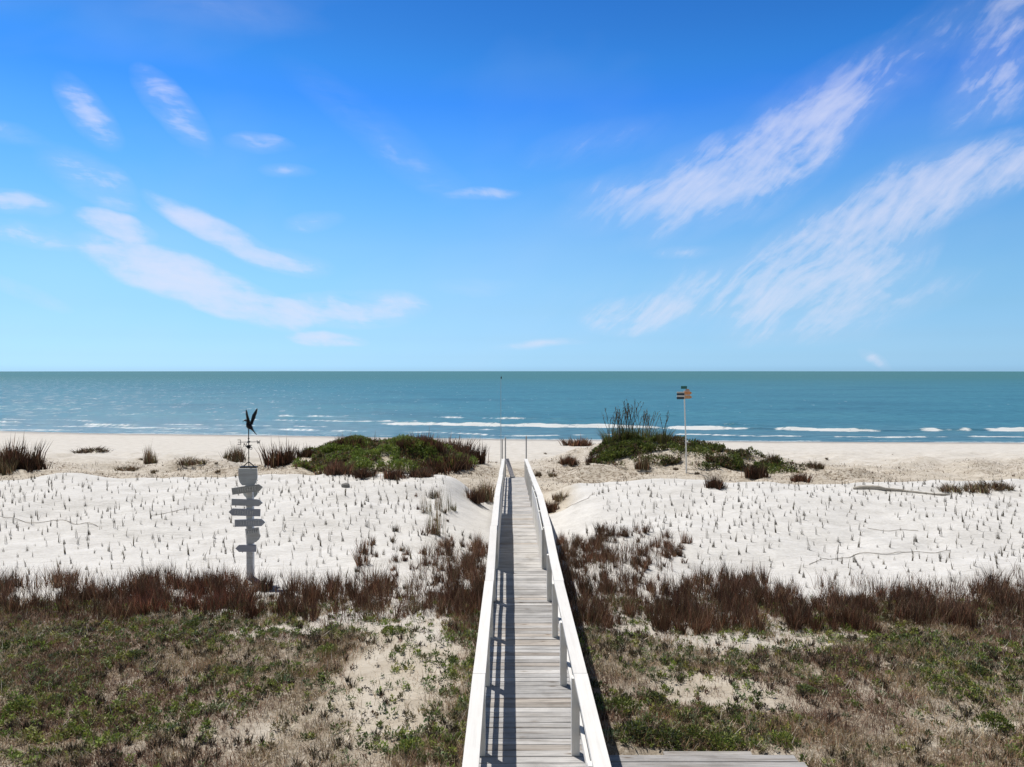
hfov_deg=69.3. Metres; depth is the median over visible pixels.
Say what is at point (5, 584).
grass clump
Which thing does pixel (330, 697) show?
seedlings
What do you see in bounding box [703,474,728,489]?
grass clump
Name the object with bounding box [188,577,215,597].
grass clump
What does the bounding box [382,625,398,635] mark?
bush
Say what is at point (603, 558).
grass clump
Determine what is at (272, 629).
bush
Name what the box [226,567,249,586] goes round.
grass clump
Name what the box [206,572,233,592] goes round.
grass clump
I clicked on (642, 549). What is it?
grass clump
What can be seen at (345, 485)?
rock
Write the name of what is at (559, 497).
grass clump
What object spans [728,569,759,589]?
grass clump
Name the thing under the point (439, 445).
grass clump
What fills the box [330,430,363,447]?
grass clump
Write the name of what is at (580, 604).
grass clump
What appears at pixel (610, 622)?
grass clump
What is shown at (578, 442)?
grass clump
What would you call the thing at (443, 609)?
grass clump
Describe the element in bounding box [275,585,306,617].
grass clump
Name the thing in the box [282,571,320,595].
grass clump
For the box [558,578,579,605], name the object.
grass clump
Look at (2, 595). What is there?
grass clump
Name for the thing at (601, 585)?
grass clump
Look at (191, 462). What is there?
grass clump
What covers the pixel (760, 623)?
grass clump
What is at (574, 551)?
grass clump
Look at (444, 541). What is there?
grass clump
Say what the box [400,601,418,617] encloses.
grass clump
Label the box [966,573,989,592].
grass clump
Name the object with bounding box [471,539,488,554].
grass clump
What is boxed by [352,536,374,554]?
grass clump
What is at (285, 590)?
grass clump
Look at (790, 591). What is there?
grass clump
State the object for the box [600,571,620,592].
grass clump
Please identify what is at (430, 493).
grass clump
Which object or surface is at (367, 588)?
grass clump
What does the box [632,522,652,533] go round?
grass clump
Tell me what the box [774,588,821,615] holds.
grass clump
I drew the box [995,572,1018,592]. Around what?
grass clump
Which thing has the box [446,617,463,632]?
grass clump
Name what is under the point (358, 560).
grass clump
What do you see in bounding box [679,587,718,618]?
grass clump
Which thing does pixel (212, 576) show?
grass clump
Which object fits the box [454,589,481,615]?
grass clump
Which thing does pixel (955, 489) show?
grass clump
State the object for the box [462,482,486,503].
grass clump
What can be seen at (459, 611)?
grass clump
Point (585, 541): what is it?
grass clump
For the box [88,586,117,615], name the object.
grass clump
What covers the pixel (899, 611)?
grass clump
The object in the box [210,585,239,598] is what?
grass clump
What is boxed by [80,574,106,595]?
grass clump
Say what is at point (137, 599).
grass clump
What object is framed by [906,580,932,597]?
grass clump
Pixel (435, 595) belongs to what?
grass clump
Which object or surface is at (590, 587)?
grass clump
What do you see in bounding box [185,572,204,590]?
grass clump
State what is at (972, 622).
grass clump
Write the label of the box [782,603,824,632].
grass clump
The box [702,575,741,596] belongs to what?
grass clump
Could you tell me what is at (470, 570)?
grass clump
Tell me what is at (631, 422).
sea oats
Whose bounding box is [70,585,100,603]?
grass clump
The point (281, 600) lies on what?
grass clump
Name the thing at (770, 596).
grass clump
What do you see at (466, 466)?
grass clump
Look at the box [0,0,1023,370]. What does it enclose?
sky
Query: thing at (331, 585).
grass clump
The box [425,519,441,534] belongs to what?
grass clump
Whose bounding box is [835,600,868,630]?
grass clump
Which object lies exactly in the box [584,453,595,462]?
grass clump
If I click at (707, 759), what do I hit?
side platform
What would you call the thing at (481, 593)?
grass clump
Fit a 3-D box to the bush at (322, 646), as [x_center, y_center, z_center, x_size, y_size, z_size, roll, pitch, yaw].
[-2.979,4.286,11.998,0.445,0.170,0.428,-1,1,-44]
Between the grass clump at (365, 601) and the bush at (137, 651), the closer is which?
the bush at (137, 651)
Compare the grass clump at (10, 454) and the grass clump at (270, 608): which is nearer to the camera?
the grass clump at (270, 608)
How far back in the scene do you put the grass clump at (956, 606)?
13.93 m
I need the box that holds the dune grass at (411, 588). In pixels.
[0,532,1023,632]
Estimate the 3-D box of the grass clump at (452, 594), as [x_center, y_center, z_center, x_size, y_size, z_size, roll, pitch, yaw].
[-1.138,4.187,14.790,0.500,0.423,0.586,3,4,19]
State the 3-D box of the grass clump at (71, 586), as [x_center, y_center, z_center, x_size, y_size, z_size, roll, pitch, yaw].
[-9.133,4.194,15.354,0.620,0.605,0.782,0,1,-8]
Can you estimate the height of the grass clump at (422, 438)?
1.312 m
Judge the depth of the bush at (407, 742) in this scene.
8.62 m
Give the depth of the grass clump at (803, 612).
13.51 m
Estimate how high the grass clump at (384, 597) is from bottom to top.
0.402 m
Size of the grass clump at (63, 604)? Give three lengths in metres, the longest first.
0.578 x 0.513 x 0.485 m
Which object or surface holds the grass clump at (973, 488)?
on the ground at (790, 551)
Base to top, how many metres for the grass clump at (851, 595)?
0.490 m
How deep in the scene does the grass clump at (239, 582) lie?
15.46 m
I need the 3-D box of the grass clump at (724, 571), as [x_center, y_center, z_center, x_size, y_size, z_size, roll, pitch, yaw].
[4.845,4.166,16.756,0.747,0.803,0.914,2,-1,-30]
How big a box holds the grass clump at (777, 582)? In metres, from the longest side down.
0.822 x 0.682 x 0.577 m
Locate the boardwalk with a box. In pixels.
[462,436,610,766]
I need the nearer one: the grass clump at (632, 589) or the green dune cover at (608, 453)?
the grass clump at (632, 589)
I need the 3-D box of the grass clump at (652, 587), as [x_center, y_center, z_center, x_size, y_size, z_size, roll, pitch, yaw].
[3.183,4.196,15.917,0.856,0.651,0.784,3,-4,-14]
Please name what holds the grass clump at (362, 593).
on the ground at (790, 551)
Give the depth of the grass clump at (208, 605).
14.52 m
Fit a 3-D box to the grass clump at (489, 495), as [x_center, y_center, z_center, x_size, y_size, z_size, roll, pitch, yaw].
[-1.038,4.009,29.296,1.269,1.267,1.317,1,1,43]
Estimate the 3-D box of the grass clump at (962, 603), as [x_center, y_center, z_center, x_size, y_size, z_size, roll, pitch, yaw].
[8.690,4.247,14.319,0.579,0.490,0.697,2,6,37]
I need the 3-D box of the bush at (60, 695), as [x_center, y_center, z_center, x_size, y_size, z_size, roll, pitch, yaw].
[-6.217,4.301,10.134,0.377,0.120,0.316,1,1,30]
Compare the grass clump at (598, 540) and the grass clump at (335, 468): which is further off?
the grass clump at (335, 468)
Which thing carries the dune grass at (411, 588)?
on the ground at (790, 551)
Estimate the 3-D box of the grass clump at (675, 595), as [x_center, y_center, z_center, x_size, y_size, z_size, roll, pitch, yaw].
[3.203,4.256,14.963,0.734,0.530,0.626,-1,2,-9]
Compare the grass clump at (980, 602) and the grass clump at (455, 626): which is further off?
the grass clump at (980, 602)
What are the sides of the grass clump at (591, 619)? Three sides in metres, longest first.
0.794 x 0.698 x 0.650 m
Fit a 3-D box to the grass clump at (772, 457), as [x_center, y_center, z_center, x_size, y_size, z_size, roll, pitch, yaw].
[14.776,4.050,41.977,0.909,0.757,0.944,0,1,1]
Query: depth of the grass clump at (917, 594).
15.02 m
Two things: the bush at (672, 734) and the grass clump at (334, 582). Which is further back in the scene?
the grass clump at (334, 582)
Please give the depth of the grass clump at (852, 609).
13.61 m
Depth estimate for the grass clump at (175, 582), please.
16.07 m
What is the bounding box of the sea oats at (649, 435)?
[639,410,661,437]
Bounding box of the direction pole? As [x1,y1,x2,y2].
[677,386,691,472]
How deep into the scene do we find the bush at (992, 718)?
9.33 m
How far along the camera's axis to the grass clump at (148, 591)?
15.16 m
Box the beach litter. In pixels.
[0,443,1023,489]
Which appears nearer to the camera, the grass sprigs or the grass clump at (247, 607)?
the grass clump at (247, 607)
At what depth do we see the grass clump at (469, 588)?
14.88 m
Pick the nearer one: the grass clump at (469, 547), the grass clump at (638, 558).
the grass clump at (638, 558)
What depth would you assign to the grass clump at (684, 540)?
19.73 m
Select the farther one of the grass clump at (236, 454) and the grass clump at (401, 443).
the grass clump at (236, 454)
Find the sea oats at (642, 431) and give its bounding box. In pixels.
[632,410,650,437]
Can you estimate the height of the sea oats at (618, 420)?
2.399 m
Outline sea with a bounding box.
[0,371,1023,442]
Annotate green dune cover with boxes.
[291,433,478,474]
[588,430,811,473]
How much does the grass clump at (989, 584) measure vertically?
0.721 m
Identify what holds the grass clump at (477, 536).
on the ground at (790, 551)
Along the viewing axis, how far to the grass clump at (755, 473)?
37.56 m
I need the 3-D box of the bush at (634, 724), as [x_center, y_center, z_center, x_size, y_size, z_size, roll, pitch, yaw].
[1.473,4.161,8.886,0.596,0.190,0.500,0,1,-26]
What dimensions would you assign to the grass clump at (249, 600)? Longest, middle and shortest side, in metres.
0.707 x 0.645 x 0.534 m
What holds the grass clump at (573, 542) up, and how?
on the ground at (790, 551)
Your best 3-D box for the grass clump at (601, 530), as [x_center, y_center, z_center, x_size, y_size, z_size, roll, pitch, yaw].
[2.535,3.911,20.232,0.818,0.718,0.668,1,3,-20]
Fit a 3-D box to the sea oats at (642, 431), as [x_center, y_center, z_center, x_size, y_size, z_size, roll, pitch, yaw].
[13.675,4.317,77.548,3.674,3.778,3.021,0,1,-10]
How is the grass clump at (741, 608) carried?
on the ground at (790, 551)
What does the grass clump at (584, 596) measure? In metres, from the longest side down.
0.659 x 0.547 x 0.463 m
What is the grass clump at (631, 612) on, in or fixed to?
on the ground at (790, 551)
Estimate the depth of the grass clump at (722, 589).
15.42 m
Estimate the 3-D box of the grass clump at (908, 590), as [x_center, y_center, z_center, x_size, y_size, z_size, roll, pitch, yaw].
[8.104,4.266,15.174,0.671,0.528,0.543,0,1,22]
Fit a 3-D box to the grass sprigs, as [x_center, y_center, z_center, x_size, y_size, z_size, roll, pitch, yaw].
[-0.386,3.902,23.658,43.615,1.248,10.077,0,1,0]
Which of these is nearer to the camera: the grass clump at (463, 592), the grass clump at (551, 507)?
the grass clump at (463, 592)
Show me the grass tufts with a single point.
(425, 534)
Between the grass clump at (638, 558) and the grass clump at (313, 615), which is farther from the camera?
the grass clump at (638, 558)
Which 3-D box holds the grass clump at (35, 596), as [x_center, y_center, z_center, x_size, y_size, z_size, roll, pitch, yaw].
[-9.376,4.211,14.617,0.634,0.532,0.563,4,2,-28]
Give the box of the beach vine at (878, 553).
[810,550,950,563]
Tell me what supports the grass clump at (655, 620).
on the ground at (790, 551)
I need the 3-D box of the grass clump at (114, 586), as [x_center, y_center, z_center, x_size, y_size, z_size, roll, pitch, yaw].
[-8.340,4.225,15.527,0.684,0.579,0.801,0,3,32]
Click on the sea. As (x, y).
(882, 406)
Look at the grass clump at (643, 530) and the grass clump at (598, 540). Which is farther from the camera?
the grass clump at (643, 530)
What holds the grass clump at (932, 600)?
on the ground at (790, 551)
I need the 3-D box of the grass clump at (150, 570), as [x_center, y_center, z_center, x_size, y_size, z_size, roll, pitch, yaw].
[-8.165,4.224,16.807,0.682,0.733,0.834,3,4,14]
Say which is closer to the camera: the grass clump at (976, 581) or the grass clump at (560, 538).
the grass clump at (976, 581)
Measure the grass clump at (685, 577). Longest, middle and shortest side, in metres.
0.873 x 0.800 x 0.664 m
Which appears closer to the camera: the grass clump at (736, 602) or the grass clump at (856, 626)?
the grass clump at (856, 626)
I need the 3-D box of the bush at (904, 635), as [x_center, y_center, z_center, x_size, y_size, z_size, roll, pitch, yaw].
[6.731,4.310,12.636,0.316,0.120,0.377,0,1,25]
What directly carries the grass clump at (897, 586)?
on the ground at (790, 551)
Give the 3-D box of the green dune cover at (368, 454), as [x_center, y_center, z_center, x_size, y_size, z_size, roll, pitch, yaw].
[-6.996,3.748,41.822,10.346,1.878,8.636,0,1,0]
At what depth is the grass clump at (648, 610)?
13.96 m
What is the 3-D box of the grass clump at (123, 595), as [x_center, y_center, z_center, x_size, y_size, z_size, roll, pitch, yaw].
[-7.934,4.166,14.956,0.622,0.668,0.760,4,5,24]
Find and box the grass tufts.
[138,452,1014,625]
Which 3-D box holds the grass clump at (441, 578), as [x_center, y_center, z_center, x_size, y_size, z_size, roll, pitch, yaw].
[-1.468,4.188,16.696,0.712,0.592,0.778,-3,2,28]
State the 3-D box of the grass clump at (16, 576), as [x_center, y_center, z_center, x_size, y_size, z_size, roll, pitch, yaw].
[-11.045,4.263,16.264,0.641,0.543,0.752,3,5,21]
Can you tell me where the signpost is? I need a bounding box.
[229,409,264,578]
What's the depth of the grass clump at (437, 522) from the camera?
21.11 m
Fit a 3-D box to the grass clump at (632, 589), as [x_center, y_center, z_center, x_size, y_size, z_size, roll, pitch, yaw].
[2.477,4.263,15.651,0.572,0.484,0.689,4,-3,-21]
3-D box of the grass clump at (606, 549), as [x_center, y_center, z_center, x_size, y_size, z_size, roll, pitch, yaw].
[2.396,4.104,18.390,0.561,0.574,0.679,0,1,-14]
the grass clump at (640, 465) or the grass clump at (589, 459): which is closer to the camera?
the grass clump at (640, 465)
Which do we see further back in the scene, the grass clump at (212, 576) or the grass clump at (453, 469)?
the grass clump at (453, 469)
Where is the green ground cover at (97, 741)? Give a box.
[0,594,1023,766]
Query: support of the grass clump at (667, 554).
on the ground at (790, 551)
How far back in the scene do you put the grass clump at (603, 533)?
20.05 m
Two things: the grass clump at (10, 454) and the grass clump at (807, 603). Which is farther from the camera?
the grass clump at (10, 454)
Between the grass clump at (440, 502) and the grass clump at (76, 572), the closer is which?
the grass clump at (76, 572)
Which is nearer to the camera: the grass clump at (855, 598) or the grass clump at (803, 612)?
the grass clump at (803, 612)
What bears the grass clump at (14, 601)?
on the ground at (790, 551)
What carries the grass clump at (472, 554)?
on the ground at (790, 551)
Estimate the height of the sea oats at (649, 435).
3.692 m
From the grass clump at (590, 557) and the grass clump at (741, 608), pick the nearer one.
the grass clump at (741, 608)
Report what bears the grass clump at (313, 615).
on the ground at (790, 551)
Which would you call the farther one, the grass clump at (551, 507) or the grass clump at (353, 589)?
the grass clump at (551, 507)
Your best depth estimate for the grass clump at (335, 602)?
14.45 m
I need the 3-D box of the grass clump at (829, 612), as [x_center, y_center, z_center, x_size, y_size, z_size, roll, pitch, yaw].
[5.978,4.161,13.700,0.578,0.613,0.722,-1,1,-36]
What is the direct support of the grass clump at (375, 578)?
on the ground at (790, 551)
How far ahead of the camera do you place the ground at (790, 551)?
21.18 m
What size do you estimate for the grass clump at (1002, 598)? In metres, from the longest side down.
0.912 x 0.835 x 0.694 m
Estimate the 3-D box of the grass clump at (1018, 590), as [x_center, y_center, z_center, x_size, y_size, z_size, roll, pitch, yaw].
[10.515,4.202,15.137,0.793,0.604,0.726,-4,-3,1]
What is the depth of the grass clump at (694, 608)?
13.43 m
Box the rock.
[341,483,349,487]
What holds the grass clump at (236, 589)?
on the ground at (790, 551)
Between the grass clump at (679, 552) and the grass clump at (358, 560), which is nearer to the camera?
the grass clump at (358, 560)
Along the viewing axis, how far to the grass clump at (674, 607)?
14.10 m
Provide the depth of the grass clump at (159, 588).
15.42 m
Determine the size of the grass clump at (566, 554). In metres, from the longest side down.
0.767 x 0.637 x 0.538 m
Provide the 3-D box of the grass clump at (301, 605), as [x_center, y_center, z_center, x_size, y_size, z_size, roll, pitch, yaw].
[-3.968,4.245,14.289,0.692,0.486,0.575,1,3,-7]
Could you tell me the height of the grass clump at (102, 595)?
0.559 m
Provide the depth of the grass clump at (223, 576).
16.45 m
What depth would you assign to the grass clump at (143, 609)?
14.08 m
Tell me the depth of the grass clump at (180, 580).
16.14 m
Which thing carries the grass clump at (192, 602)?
on the ground at (790, 551)
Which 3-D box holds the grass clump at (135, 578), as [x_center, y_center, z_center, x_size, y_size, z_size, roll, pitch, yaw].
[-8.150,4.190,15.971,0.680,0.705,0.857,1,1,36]
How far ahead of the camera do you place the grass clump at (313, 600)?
14.80 m
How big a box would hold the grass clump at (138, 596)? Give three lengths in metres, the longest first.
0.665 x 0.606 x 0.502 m
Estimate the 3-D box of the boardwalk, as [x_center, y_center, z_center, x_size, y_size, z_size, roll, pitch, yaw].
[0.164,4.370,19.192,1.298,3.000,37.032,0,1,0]
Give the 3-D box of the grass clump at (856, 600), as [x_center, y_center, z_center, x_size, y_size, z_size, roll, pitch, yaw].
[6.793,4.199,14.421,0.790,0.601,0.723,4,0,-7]
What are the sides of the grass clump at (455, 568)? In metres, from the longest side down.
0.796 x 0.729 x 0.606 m
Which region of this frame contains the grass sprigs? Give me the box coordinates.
[0,471,1023,560]
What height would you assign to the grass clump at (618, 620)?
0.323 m
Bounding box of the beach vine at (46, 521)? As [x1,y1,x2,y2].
[1,516,97,526]
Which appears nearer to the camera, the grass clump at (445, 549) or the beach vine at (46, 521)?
the grass clump at (445, 549)
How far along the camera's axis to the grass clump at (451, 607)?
13.97 m
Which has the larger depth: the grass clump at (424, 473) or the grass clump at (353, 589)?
the grass clump at (424, 473)
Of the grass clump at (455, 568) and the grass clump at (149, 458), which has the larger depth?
the grass clump at (149, 458)
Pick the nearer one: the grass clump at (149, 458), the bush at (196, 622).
the bush at (196, 622)
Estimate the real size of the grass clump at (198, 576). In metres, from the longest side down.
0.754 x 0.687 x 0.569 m
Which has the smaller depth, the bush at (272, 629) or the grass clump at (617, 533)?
the bush at (272, 629)
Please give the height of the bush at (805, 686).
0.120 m
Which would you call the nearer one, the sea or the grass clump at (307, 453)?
the grass clump at (307, 453)
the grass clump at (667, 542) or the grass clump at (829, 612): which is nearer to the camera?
the grass clump at (829, 612)
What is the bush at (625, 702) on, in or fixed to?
on the ground at (790, 551)
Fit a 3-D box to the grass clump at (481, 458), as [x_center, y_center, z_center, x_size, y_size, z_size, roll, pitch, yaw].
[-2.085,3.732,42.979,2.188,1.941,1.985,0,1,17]
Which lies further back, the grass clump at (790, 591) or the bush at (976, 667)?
the grass clump at (790, 591)
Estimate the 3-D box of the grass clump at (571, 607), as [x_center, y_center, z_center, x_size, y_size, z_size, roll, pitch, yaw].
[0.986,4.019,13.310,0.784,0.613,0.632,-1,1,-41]
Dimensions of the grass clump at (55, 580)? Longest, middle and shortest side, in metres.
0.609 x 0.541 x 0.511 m
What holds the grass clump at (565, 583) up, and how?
on the ground at (790, 551)
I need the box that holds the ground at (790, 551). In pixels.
[0,431,1023,766]
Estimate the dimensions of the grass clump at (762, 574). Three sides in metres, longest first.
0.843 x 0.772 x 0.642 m
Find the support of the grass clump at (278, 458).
on the ground at (790, 551)
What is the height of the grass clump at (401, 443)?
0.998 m
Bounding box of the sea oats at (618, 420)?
[610,405,630,440]
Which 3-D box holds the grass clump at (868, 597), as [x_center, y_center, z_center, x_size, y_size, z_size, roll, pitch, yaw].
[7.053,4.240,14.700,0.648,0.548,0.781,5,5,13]
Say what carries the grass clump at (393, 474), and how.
on the ground at (790, 551)
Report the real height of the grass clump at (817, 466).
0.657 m
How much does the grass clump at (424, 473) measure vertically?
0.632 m
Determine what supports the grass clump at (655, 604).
on the ground at (790, 551)
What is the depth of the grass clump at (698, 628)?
13.08 m
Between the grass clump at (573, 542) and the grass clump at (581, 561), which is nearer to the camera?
the grass clump at (581, 561)
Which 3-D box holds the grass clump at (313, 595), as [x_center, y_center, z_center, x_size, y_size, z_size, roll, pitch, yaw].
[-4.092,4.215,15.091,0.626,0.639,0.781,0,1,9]
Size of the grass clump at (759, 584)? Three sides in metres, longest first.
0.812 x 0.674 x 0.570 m
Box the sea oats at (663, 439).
[651,410,675,443]
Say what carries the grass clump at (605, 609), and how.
on the ground at (790, 551)
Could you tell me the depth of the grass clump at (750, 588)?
15.24 m
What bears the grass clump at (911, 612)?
on the ground at (790, 551)
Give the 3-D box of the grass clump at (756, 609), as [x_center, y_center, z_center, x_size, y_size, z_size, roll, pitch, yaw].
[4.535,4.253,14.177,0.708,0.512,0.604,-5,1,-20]
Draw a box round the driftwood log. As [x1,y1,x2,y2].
[853,485,950,495]
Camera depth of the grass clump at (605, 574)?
16.75 m
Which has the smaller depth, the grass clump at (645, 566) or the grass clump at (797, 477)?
the grass clump at (645, 566)
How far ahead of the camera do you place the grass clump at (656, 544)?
19.49 m
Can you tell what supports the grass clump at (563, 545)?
on the ground at (790, 551)
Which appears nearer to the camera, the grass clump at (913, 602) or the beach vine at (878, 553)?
the grass clump at (913, 602)
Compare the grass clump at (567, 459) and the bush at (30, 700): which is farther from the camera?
the grass clump at (567, 459)
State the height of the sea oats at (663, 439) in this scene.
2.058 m
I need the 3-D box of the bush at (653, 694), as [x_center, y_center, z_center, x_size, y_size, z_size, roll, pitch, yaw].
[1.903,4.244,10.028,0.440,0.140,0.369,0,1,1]
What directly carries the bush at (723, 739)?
on the ground at (790, 551)
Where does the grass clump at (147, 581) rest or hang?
on the ground at (790, 551)
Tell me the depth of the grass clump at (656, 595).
14.81 m
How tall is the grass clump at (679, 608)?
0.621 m
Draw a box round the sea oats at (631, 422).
[616,399,643,439]
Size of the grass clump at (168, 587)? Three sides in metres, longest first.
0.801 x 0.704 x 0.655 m
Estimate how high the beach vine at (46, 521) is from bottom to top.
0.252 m
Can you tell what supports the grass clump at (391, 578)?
on the ground at (790, 551)
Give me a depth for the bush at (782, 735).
8.94 m
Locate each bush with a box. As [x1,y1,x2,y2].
[1,693,35,715]
[42,692,67,704]
[125,648,148,658]
[182,620,201,628]
[265,626,281,633]
[313,643,337,657]
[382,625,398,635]
[398,735,425,753]
[605,695,642,716]
[613,719,658,744]
[639,690,667,703]
[645,725,689,750]
[677,724,707,744]
[696,730,747,750]
[765,730,795,750]
[795,683,819,694]
[897,633,912,639]
[961,661,997,677]
[971,710,1016,734]
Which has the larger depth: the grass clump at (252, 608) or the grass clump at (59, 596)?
the grass clump at (59, 596)
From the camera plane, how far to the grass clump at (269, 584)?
15.96 m
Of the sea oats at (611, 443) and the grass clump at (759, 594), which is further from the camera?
the sea oats at (611, 443)
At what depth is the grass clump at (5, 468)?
38.83 m
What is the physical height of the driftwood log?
0.257 m
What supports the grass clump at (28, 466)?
on the ground at (790, 551)
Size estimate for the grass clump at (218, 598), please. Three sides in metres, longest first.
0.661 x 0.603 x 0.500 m
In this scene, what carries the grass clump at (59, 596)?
on the ground at (790, 551)
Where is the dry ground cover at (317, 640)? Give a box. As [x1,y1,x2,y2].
[0,588,1023,766]
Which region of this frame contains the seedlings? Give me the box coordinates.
[78,588,1022,759]
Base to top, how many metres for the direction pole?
4.837 m
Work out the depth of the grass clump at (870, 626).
13.26 m
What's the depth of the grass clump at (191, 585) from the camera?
15.85 m
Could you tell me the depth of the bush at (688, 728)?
8.99 m
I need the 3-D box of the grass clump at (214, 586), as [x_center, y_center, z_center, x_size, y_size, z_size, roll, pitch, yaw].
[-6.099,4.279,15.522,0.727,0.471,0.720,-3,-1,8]
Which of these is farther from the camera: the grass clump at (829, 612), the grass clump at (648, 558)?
the grass clump at (648, 558)
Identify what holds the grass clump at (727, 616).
on the ground at (790, 551)
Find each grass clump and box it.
[0,429,52,468]
[0,451,18,474]
[0,565,25,585]
[0,567,14,590]
[0,573,14,597]
[0,586,23,606]
[0,587,33,616]
[3,451,51,471]
[21,585,54,608]
[47,563,68,579]
[47,572,67,587]
[49,577,87,600]
[54,562,81,582]
[54,587,69,603]
[54,592,79,613]
[67,445,114,453]
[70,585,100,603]
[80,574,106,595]
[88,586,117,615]
[89,579,114,600]
[96,573,129,597]
[100,580,132,602]
[107,591,152,619]
[113,465,142,471]
[113,563,150,592]
[125,573,162,594]
[125,586,153,603]
[125,590,169,615]
[126,590,157,608]
[131,574,160,598]
[132,558,166,582]
[133,583,165,599]
[140,581,173,595]
[142,445,157,464]
[142,562,180,585]
[154,580,192,602]
[164,571,190,590]
[167,592,201,612]
[170,570,189,589]
[174,586,202,607]
[175,456,208,465]
[180,573,202,593]
[185,567,217,584]
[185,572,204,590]
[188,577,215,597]
[190,567,223,584]
[199,584,237,612]
[204,567,242,584]
[205,585,234,608]
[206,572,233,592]
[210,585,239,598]
[211,582,230,595]
[221,436,246,462]
[221,584,247,608]
[221,588,255,608]
[223,576,264,602]
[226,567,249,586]
[226,598,263,619]
[234,574,261,595]
[238,596,253,614]
[252,435,300,467]
[252,594,277,613]
[253,571,280,592]
[272,589,295,614]
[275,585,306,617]
[277,584,298,597]
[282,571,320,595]
[285,585,320,605]
[290,595,323,614]
[294,443,315,457]
[296,579,323,603]
[299,595,323,620]
[304,570,343,601]
[314,454,358,475]
[320,568,351,586]
[325,573,343,593]
[329,598,343,611]
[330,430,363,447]
[339,578,357,595]
[343,574,365,599]
[345,463,379,478]
[351,546,370,566]
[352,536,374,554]
[352,583,375,608]
[354,431,378,447]
[359,577,377,593]
[361,594,385,610]
[362,570,394,596]
[364,567,395,589]
[377,590,391,606]
[380,466,408,479]
[381,569,400,587]
[390,434,416,448]
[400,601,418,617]
[403,465,434,478]
[406,428,439,447]
[414,447,466,474]
[418,488,432,513]
[420,435,450,453]
[423,495,446,535]
[425,487,441,498]
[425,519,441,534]
[427,580,457,602]
[429,561,458,582]
[430,594,459,618]
[431,478,453,510]
[434,537,455,555]
[436,431,479,452]
[437,535,452,546]
[438,447,476,469]
[440,558,468,578]
[443,569,472,590]
[444,587,458,601]
[444,589,464,612]
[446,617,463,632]
[447,602,469,619]
[452,584,477,605]
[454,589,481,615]
[456,550,486,568]
[458,578,477,594]
[460,560,482,578]
[461,433,488,463]
[461,546,482,561]
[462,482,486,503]
[466,538,478,550]
[466,567,485,588]
[466,577,483,601]
[469,528,488,548]
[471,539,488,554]
[472,477,495,501]
[472,537,487,556]
[544,492,560,512]
[550,598,586,620]
[551,489,568,501]
[554,433,592,445]
[554,531,570,545]
[556,534,572,551]
[557,547,572,562]
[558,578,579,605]
[559,449,580,464]
[563,566,589,593]
[565,564,579,580]
[566,550,585,568]
[569,535,587,548]
[569,542,580,556]
[571,565,599,597]
[573,582,613,617]
[574,594,608,627]
[576,584,603,604]
[577,533,605,551]
[581,549,601,563]
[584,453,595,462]
[584,532,606,548]
[591,561,610,581]
[593,521,614,541]
[593,576,617,594]
[595,527,609,541]
[596,544,619,562]
[597,600,612,618]
[597,608,616,628]
[599,542,617,558]
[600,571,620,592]
[606,523,623,536]
[614,610,628,624]
[617,524,635,536]
[617,565,644,583]
[617,597,643,618]
[620,546,645,567]
[620,579,640,596]
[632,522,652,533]
[633,444,652,469]
[634,539,650,556]
[634,556,650,571]
[639,571,673,596]
[642,548,655,564]
[643,602,657,616]
[645,597,664,612]
[645,605,671,630]
[649,533,661,547]
[649,592,671,605]
[650,606,679,624]
[653,604,693,634]
[654,583,681,616]
[655,583,682,606]
[658,543,677,557]
[660,535,677,547]
[660,541,679,553]
[663,596,697,622]
[666,576,698,596]
[670,544,684,556]
[675,591,715,629]
[679,527,692,543]
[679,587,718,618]
[680,567,714,591]
[685,604,723,634]
[689,557,715,585]
[698,595,720,624]
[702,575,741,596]
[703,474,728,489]
[706,574,741,600]
[709,586,736,607]
[711,555,739,582]
[712,606,741,631]
[713,569,749,592]
[717,587,755,611]
[726,578,767,605]
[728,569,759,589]
[729,578,768,600]
[729,598,755,619]
[731,604,775,633]
[734,596,765,618]
[736,564,767,588]
[739,558,772,582]
[741,457,772,478]
[744,577,771,596]
[762,581,794,609]
[765,450,780,460]
[766,583,798,601]
[771,572,798,593]
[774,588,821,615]
[782,596,810,628]
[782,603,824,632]
[786,469,813,482]
[787,589,811,617]
[804,460,824,468]
[805,588,833,611]
[807,606,842,631]
[816,592,850,626]
[824,586,847,606]
[833,595,878,623]
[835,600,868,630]
[836,583,867,607]
[840,607,888,632]
[844,588,862,604]
[846,586,884,612]
[856,585,880,608]
[874,575,906,597]
[883,588,909,611]
[890,603,904,618]
[891,583,922,601]
[898,591,940,617]
[899,598,935,622]
[905,587,928,602]
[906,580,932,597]
[910,579,933,594]
[923,587,955,612]
[933,594,979,622]
[935,482,963,492]
[938,592,977,616]
[940,596,989,630]
[949,596,977,610]
[958,478,993,493]
[964,584,1000,613]
[965,572,1011,594]
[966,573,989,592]
[970,477,1016,490]
[978,560,1018,591]
[985,580,1022,604]
[987,583,1023,610]
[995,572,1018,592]
[1010,581,1023,597]
[1015,577,1023,587]
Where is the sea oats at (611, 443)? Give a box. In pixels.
[609,428,619,445]
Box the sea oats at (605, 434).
[597,411,619,444]
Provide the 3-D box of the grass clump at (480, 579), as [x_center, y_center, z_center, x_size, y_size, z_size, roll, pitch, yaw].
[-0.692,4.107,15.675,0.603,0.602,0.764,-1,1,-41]
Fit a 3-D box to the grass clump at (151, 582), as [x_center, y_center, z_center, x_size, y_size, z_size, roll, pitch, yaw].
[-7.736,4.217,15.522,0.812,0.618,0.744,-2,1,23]
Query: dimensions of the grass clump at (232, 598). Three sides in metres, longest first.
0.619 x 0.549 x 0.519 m
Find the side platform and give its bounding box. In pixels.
[609,751,807,766]

